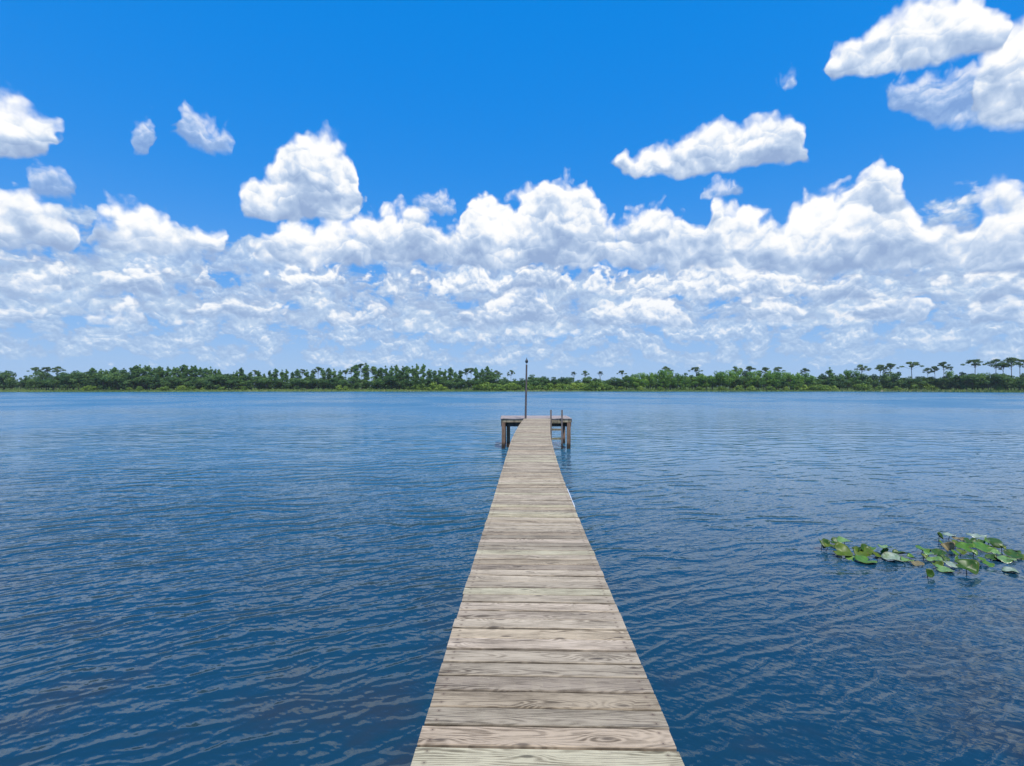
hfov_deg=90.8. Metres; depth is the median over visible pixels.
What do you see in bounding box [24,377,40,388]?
dense tree
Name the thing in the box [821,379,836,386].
dense tree
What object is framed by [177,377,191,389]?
dense tree
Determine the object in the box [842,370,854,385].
broadleaf tree
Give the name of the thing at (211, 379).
dense tree
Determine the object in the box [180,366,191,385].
slender tree
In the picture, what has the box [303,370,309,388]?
slender tree
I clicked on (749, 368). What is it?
pine tree
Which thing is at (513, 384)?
shrub
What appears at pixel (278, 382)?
dense tree
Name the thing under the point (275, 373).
slender tree
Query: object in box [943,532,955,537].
lily pad
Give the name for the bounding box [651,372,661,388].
broadleaf tree
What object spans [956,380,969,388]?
dense tree
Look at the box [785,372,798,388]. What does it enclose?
broadleaf tree
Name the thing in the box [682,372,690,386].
dense tree
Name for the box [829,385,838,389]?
shrub
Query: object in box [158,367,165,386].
slender tree
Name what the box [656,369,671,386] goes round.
broadleaf tree
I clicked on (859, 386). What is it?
shrub
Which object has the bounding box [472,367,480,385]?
slender tree
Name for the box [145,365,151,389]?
slender tree
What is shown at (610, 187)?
sky
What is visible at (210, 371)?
slender tree
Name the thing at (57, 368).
pine tree
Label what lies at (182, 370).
slender tree
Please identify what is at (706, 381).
broadleaf tree
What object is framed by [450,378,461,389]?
dense tree
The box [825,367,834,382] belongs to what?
slender tree
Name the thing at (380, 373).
slender tree
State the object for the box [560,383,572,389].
shrub
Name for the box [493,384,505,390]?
shrub
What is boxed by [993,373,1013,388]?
dense tree
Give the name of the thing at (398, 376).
dense tree
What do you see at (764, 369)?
pine tree
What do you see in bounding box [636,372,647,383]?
broadleaf tree
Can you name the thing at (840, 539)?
lily pad
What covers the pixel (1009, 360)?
pine tree
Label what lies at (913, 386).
shrub
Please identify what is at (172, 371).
slender tree
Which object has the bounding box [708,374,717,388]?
broadleaf tree
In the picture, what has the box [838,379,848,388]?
dense tree
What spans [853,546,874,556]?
lily pad
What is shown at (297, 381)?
dense tree
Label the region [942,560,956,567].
lily pad
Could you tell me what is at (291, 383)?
dense tree
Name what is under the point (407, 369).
slender tree
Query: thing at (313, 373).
slender tree
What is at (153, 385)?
dense tree
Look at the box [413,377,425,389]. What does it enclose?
dense tree
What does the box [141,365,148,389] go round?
slender tree
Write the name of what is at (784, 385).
dense tree
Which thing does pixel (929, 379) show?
dense tree
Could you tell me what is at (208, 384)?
dense tree
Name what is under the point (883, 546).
lily pad
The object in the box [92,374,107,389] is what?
dense tree
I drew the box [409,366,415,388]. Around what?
slender tree
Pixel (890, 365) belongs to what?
pine tree
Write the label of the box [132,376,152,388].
dense tree
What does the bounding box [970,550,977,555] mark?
lily pad
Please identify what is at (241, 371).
slender tree
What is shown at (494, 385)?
shrub
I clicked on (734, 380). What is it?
broadleaf tree
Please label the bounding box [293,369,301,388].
slender tree
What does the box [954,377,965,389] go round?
dense tree
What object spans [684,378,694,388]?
broadleaf tree
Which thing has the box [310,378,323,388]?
dense tree
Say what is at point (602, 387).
shrub
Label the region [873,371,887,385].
dense tree
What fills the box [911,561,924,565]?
lily pad
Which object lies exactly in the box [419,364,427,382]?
slender tree
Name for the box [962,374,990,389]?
dense tree
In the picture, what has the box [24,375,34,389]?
dense tree
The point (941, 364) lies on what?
pine tree
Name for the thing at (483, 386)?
shrub
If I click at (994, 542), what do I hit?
lily pad
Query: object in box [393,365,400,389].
slender tree
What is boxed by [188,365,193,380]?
slender tree
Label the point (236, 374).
slender tree
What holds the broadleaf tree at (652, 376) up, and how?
on the ground at (644, 388)
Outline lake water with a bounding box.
[0,392,1023,765]
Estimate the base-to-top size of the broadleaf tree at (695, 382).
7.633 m
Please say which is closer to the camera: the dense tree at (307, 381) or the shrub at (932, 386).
the shrub at (932, 386)
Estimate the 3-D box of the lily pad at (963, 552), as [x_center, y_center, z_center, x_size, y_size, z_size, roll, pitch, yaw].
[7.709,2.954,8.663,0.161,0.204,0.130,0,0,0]
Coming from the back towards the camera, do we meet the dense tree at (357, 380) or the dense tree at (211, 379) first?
the dense tree at (357, 380)
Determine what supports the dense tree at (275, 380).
on the ground at (644, 388)
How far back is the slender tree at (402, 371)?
272.23 m
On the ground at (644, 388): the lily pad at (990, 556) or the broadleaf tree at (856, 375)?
the broadleaf tree at (856, 375)
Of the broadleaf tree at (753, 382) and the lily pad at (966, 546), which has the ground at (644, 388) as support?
the broadleaf tree at (753, 382)
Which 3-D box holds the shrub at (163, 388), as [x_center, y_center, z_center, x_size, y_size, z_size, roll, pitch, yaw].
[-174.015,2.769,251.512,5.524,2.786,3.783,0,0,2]
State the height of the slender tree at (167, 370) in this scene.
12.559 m
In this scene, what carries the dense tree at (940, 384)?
on the ground at (644, 388)
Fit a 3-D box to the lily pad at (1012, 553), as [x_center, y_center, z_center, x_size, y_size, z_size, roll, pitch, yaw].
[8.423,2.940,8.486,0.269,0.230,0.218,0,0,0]
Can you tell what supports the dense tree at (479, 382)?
on the ground at (644, 388)
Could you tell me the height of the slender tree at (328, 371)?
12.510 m
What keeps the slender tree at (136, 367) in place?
on the ground at (644, 388)
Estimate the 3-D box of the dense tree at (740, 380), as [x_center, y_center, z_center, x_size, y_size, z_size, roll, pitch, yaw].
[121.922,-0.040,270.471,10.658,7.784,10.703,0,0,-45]
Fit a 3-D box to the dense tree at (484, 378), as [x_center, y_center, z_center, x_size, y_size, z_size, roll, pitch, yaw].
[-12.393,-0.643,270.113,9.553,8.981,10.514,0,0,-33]
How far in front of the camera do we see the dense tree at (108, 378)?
250.27 m
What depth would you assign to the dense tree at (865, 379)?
267.95 m
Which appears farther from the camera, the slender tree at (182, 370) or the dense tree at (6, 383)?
the slender tree at (182, 370)
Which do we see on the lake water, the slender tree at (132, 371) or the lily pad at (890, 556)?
the lily pad at (890, 556)
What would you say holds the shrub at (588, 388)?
on the ground at (644, 388)
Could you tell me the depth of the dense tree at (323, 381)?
271.72 m
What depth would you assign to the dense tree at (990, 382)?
236.98 m
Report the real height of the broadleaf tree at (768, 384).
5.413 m
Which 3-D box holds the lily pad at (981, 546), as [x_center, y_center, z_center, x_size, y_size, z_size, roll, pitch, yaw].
[8.305,2.879,8.885,0.340,0.135,0.283,0,0,0]
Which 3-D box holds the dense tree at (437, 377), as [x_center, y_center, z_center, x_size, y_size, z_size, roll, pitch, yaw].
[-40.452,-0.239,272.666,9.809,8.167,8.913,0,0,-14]
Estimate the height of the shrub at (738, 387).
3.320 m
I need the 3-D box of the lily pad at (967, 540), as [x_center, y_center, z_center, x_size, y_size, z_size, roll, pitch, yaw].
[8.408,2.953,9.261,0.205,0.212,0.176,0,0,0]
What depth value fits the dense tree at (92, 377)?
250.76 m
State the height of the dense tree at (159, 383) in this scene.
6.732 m
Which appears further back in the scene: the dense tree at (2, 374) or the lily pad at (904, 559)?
the dense tree at (2, 374)
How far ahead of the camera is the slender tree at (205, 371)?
262.01 m
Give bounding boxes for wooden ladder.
[550,410,562,448]
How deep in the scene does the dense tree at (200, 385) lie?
257.66 m
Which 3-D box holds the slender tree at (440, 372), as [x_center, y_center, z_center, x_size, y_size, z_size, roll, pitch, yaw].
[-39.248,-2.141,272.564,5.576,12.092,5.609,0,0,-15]
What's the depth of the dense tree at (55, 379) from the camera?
252.45 m
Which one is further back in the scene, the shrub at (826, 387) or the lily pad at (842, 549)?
the shrub at (826, 387)
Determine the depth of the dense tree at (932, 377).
258.39 m
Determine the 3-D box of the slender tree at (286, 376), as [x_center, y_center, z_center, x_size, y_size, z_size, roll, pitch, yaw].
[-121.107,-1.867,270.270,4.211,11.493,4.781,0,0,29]
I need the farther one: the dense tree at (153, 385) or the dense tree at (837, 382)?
the dense tree at (837, 382)
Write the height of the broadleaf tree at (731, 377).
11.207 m
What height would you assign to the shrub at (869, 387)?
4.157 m
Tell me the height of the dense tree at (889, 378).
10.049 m
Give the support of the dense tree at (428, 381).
on the ground at (644, 388)
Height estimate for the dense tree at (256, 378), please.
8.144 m
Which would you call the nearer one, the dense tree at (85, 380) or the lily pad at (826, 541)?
the lily pad at (826, 541)
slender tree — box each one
[91,370,102,388]
[102,370,108,389]
[109,367,118,388]
[128,367,138,389]
[134,365,143,388]
[138,364,144,388]
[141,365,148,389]
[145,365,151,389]
[148,368,158,389]
[156,366,162,387]
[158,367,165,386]
[163,366,170,388]
[168,367,176,389]
[174,367,181,388]
[179,364,186,377]
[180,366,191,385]
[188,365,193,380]
[192,365,199,388]
[196,367,203,388]
[200,368,209,387]
[206,366,213,389]
[233,370,238,386]
[238,367,245,388]
[255,370,262,389]
[272,368,278,388]
[279,370,284,388]
[282,370,288,389]
[289,372,295,388]
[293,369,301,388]
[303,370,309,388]
[309,369,315,388]
[320,368,326,388]
[326,368,332,388]
[330,369,336,388]
[336,370,342,388]
[349,364,360,388]
[360,363,370,388]
[371,367,378,388]
[375,368,383,389]
[381,365,388,389]
[386,365,394,388]
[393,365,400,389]
[399,366,405,388]
[402,366,410,384]
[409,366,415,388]
[413,364,419,378]
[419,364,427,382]
[426,369,431,378]
[435,368,443,385]
[443,369,447,386]
[445,367,453,389]
[453,372,458,388]
[457,370,464,388]
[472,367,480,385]
[478,369,484,381]
[484,366,490,381]
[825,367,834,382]
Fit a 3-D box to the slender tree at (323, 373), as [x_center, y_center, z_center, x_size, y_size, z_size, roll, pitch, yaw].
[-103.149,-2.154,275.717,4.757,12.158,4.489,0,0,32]
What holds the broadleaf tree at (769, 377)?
on the ground at (644, 388)
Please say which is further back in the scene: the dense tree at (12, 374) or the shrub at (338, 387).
the shrub at (338, 387)
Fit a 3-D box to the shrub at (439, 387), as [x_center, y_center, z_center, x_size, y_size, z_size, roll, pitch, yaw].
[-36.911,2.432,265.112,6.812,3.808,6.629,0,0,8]
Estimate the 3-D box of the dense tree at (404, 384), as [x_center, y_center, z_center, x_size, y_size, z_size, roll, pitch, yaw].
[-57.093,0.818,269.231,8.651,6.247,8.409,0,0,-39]
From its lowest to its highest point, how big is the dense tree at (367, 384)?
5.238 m
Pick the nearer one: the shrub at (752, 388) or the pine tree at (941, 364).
the pine tree at (941, 364)
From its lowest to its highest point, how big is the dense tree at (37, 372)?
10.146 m
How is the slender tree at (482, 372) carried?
on the ground at (644, 388)
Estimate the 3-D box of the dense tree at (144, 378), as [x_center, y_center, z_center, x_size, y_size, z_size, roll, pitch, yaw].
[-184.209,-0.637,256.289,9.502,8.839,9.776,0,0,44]
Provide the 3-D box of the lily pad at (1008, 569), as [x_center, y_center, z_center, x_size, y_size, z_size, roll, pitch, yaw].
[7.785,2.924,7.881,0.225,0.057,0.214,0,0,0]
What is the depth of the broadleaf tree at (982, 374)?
240.10 m
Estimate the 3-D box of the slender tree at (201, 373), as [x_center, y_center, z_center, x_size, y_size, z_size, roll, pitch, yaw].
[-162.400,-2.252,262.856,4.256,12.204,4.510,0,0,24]
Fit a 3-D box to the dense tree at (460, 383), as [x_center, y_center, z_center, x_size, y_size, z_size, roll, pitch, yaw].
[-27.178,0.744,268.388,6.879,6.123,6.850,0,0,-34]
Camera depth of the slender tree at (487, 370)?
270.40 m
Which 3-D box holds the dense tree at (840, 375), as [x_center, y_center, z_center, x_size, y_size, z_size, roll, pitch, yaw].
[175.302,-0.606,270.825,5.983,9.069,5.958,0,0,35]
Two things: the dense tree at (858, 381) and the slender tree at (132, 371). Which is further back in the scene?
the dense tree at (858, 381)
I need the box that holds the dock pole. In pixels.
[525,358,527,418]
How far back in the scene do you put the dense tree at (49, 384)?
249.45 m
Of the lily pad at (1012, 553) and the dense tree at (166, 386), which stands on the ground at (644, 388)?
the dense tree at (166, 386)
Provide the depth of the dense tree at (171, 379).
255.95 m
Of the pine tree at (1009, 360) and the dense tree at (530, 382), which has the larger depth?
the dense tree at (530, 382)
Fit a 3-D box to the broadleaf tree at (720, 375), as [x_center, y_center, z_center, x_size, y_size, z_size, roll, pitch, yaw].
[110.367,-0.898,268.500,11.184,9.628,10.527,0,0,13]
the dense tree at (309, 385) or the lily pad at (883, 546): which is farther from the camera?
the dense tree at (309, 385)
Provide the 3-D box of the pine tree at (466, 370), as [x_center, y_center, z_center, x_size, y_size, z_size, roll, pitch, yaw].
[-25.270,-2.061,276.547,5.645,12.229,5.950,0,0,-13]
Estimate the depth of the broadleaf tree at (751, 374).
265.38 m
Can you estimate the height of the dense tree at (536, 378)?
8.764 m
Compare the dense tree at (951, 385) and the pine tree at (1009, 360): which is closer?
the pine tree at (1009, 360)
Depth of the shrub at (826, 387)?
266.82 m
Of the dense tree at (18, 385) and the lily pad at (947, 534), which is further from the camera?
the dense tree at (18, 385)
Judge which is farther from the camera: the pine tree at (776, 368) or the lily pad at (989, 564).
the pine tree at (776, 368)
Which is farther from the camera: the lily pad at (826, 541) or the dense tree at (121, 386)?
the dense tree at (121, 386)
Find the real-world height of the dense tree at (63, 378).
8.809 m
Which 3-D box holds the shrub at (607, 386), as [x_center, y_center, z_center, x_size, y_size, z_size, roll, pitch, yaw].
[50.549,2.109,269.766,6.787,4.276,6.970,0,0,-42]
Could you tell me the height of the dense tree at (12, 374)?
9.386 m
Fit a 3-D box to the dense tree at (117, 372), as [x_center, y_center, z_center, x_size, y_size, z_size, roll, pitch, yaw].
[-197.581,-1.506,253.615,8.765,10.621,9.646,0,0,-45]
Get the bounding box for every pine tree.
[27,367,43,376]
[38,367,52,388]
[49,366,65,388]
[345,367,352,375]
[463,368,470,389]
[688,367,702,372]
[746,366,755,371]
[758,367,771,373]
[773,367,785,371]
[854,364,871,372]
[876,364,887,372]
[881,363,898,371]
[899,362,923,388]
[923,368,933,374]
[935,361,952,389]
[960,359,985,368]
[985,359,1006,388]
[998,357,1020,389]
[1012,359,1023,368]
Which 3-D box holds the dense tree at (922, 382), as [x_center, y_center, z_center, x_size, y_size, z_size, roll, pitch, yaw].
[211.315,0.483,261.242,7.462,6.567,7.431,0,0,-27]
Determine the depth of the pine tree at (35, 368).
261.00 m
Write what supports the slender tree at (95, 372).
on the ground at (644, 388)
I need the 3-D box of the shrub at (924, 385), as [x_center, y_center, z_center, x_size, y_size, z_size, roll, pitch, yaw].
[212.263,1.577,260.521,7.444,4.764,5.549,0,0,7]
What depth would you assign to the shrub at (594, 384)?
266.76 m
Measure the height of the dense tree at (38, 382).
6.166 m
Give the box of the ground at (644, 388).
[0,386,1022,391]
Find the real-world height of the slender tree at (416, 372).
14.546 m
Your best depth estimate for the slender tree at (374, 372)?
273.06 m
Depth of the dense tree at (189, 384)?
256.45 m
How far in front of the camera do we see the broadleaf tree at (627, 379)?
269.80 m
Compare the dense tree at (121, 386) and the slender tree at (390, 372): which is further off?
the slender tree at (390, 372)
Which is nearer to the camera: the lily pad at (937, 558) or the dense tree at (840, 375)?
the lily pad at (937, 558)
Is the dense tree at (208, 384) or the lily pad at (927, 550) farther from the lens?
the dense tree at (208, 384)
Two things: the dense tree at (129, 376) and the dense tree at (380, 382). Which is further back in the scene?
the dense tree at (380, 382)
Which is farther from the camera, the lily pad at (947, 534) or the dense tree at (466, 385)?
the dense tree at (466, 385)
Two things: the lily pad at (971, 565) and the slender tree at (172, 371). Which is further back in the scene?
the slender tree at (172, 371)
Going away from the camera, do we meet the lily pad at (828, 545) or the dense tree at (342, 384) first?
the lily pad at (828, 545)
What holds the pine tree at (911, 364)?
on the ground at (644, 388)
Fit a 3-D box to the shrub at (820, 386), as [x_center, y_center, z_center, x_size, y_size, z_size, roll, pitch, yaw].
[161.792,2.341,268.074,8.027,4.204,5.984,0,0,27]
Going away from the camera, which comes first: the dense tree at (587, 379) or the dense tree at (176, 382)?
the dense tree at (176, 382)
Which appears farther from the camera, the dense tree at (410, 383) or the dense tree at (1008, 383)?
the dense tree at (410, 383)
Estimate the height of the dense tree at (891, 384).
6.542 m
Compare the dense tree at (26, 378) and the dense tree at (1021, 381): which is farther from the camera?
the dense tree at (26, 378)
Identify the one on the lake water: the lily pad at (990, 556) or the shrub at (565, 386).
the lily pad at (990, 556)
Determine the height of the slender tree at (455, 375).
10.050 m
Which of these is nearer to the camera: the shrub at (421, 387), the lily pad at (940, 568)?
the lily pad at (940, 568)
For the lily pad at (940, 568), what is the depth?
7.94 m
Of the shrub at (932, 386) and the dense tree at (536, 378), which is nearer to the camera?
the shrub at (932, 386)
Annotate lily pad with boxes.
[819,538,829,548]
[823,542,833,550]
[830,537,837,543]
[834,542,852,555]
[836,536,852,543]
[845,554,855,560]
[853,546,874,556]
[854,555,876,562]
[861,543,870,551]
[878,544,892,551]
[881,552,903,561]
[900,556,913,561]
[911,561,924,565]
[915,545,930,552]
[926,556,942,560]
[926,568,934,576]
[931,548,946,556]
[932,561,943,565]
[934,564,954,571]
[939,554,949,562]
[941,541,954,550]
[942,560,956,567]
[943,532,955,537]
[952,536,964,541]
[954,559,978,574]
[955,542,974,551]
[956,549,966,554]
[963,538,974,542]
[966,533,986,537]
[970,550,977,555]
[972,541,995,552]
[982,561,994,566]
[985,554,996,559]
[986,537,1003,547]
[990,549,1000,553]
[994,555,1016,562]
[1001,566,1018,572]
[1003,549,1023,558]
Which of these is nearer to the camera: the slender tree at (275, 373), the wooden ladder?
the wooden ladder
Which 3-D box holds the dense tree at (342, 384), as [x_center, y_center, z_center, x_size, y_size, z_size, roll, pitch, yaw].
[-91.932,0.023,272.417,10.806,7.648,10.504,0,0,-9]
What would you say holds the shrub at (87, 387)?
on the ground at (644, 388)
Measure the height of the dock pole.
5.715 m
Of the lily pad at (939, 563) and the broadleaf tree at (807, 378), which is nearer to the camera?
the lily pad at (939, 563)
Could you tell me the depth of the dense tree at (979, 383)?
238.60 m
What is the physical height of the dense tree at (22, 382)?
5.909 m
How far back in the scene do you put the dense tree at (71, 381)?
249.59 m
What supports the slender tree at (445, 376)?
on the ground at (644, 388)
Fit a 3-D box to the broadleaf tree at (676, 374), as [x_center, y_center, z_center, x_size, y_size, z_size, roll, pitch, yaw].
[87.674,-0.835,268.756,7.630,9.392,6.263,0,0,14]
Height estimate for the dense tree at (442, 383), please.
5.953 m
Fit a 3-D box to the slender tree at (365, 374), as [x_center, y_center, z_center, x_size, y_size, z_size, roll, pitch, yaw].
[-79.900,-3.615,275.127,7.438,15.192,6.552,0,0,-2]
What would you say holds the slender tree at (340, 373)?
on the ground at (644, 388)
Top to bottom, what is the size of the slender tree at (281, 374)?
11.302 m
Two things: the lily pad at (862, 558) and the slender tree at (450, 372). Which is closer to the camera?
the lily pad at (862, 558)
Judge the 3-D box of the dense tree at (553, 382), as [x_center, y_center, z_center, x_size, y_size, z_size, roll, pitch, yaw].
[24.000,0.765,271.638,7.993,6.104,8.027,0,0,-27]
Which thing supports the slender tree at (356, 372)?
on the ground at (644, 388)
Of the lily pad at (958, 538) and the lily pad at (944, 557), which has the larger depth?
the lily pad at (958, 538)
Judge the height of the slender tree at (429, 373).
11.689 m
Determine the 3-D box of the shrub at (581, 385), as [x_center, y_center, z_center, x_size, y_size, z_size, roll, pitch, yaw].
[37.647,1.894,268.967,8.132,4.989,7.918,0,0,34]
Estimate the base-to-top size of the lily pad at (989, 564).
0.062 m
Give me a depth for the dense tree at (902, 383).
260.28 m
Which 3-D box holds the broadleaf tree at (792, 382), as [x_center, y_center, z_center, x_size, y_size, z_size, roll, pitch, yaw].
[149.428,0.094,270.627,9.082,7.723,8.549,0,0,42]
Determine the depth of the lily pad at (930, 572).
7.64 m
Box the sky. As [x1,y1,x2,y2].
[0,0,1023,385]
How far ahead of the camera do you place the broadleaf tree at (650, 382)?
268.35 m
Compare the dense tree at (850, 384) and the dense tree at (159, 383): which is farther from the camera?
the dense tree at (850, 384)
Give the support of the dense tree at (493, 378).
on the ground at (644, 388)
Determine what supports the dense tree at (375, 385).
on the ground at (644, 388)
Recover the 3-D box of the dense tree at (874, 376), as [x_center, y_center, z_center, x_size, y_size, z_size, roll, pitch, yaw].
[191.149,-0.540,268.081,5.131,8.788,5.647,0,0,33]
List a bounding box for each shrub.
[80,385,93,390]
[156,387,167,390]
[175,386,187,389]
[335,384,342,389]
[415,384,425,389]
[426,382,436,390]
[434,385,448,390]
[478,381,491,389]
[487,383,500,390]
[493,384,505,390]
[502,384,512,389]
[507,382,518,389]
[523,382,535,389]
[543,383,557,390]
[552,383,562,389]
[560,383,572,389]
[569,382,581,390]
[573,383,588,390]
[582,383,594,390]
[586,379,601,389]
[595,383,605,390]
[604,384,612,389]
[734,385,743,389]
[746,385,754,390]
[794,384,808,389]
[811,384,824,389]
[818,385,830,389]
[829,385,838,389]
[852,382,866,390]
[862,384,872,389]
[908,383,918,388]
[917,383,930,389]
[926,384,937,389]
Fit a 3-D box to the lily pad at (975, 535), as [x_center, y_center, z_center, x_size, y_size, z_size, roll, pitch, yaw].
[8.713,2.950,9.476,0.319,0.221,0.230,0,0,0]
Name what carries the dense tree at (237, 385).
on the ground at (644, 388)
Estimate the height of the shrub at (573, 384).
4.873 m
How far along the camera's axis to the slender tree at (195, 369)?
262.32 m
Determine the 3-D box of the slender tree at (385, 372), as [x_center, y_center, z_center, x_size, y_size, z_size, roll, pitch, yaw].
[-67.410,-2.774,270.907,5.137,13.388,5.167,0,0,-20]
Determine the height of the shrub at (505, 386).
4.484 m
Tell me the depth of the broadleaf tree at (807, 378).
269.99 m
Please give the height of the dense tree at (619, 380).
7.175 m
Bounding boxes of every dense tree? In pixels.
[0,370,17,388]
[0,379,17,387]
[3,372,18,387]
[14,381,21,388]
[19,380,29,388]
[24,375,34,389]
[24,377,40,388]
[31,378,47,388]
[33,370,45,387]
[40,371,52,387]
[41,376,60,389]
[45,372,59,386]
[58,373,74,389]
[64,378,81,387]
[70,370,87,389]
[80,372,98,386]
[87,373,101,385]
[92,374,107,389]
[98,373,130,389]
[107,369,128,389]
[113,374,134,388]
[122,372,135,387]
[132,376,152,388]
[140,374,152,389]
[144,375,166,389]
[154,378,168,386]
[160,381,174,389]
[165,376,180,387]
[172,378,185,387]
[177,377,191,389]
[185,378,197,386]
[193,378,205,389]
[196,377,214,388]
[205,374,220,389]
[211,374,229,387]
[222,376,239,389]
[232,380,246,388]
[237,374,252,386]
[244,378,259,389]
[253,375,266,389]
[254,376,276,388]
[268,378,282,388]
[276,378,284,388]
[287,378,295,389]
[293,378,306,388]
[299,377,314,388]
[303,375,321,388]
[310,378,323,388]
[316,379,330,388]
[324,379,336,387]
[328,376,346,388]
[335,376,351,387]
[347,376,360,387]
[352,378,367,388]
[364,380,373,388]
[371,381,381,387]
[375,376,392,388]
[383,376,399,387]
[390,374,405,388]
[397,379,411,388]
[407,380,420,389]
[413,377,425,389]
[415,377,433,389]
[431,375,443,384]
[439,379,445,385]
[444,381,452,388]
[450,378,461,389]
[454,379,465,389]
[462,378,473,389]
[473,379,487,384]
[479,373,497,384]
[488,374,503,383]
[524,379,539,386]
[529,374,544,382]
[536,377,548,387]
[550,379,559,387]
[556,377,564,385]
[563,377,576,389]
[582,376,591,382]
[610,377,623,387]
[620,375,631,388]
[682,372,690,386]
[733,376,747,389]
[741,370,749,388]
[779,379,790,388]
[812,378,823,386]
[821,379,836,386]
[833,373,844,385]
[834,377,844,387]
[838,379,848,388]
[842,374,863,389]
[844,379,852,389]
[852,375,869,384]
[858,373,871,385]
[867,374,877,387]
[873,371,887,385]
[881,371,895,388]
[882,378,901,387]
[891,371,903,386]
[893,380,907,387]
[902,377,921,389]
[915,378,928,388]
[919,376,934,387]
[927,376,940,387]
[933,375,948,388]
[946,376,956,389]
[950,371,962,386]
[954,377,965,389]
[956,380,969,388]
[960,373,984,388]
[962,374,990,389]
[973,379,989,389]
[980,379,995,389]
[986,374,1001,388]
[992,373,1001,387]
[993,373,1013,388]
[996,379,1017,389]
[1014,377,1023,389]
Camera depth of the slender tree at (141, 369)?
257.37 m
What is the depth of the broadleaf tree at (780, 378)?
268.54 m
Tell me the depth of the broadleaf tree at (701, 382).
267.17 m
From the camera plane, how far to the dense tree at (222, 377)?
260.25 m
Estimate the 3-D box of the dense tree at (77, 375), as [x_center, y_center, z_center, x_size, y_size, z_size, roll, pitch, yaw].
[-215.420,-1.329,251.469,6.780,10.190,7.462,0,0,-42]
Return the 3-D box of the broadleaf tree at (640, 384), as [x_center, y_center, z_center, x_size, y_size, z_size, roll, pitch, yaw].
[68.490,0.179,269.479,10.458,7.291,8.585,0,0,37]
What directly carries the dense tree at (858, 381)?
on the ground at (644, 388)
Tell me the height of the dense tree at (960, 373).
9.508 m
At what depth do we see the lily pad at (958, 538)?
9.43 m
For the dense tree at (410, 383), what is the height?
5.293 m
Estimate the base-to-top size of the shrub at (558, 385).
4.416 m
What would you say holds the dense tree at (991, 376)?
on the ground at (644, 388)
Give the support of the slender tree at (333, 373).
on the ground at (644, 388)
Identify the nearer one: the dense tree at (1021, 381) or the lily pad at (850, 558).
the lily pad at (850, 558)
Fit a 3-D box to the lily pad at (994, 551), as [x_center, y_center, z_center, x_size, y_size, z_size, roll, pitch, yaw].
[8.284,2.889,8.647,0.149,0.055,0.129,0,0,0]
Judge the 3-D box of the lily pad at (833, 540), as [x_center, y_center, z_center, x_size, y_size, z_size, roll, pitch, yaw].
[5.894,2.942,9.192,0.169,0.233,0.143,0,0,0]
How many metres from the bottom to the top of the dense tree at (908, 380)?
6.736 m
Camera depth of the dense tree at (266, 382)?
266.20 m
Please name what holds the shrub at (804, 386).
on the ground at (644, 388)
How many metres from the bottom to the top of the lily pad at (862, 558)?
0.072 m
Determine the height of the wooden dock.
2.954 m
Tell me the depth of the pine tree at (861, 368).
275.64 m
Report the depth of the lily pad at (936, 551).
8.63 m
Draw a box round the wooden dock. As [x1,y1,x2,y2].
[411,416,684,765]
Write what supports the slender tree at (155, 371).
on the ground at (644, 388)
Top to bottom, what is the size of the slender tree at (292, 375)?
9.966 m
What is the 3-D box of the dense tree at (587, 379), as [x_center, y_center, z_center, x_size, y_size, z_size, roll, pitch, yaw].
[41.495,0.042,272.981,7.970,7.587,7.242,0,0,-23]
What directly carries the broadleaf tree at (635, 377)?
on the ground at (644, 388)
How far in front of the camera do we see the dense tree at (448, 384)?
266.36 m
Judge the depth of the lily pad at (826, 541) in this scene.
8.97 m
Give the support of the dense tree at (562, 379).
on the ground at (644, 388)
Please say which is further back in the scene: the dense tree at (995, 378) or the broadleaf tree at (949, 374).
the broadleaf tree at (949, 374)
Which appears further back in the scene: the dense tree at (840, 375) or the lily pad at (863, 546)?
the dense tree at (840, 375)
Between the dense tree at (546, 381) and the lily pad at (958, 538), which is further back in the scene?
the dense tree at (546, 381)
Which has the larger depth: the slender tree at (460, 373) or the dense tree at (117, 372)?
the slender tree at (460, 373)
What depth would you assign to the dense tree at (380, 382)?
266.41 m
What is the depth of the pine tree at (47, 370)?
259.14 m
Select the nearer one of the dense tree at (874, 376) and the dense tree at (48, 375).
the dense tree at (48, 375)
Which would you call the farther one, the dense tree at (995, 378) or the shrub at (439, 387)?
the shrub at (439, 387)
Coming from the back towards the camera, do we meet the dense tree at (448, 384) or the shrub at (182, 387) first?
the dense tree at (448, 384)
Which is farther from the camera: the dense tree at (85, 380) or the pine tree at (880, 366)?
the pine tree at (880, 366)
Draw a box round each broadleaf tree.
[624,375,633,386]
[630,373,640,385]
[632,378,648,388]
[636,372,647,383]
[642,376,656,387]
[644,372,656,389]
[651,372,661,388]
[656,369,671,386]
[665,371,676,389]
[671,373,683,388]
[671,374,685,388]
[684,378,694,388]
[688,376,703,387]
[693,375,709,386]
[698,375,717,389]
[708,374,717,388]
[711,372,729,386]
[713,371,724,385]
[722,370,735,389]
[726,374,741,389]
[731,369,743,387]
[744,378,760,387]
[745,371,759,385]
[753,370,765,388]
[761,380,771,389]
[762,373,783,386]
[773,371,786,389]
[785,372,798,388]
[785,376,799,386]
[790,372,803,389]
[803,375,814,386]
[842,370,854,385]
[849,370,859,389]
[942,371,953,385]
[976,372,991,385]
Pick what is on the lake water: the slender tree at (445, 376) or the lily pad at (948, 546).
the lily pad at (948, 546)
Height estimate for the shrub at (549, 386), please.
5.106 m
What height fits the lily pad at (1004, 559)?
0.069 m
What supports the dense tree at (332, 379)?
on the ground at (644, 388)
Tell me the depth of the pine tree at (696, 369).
275.85 m

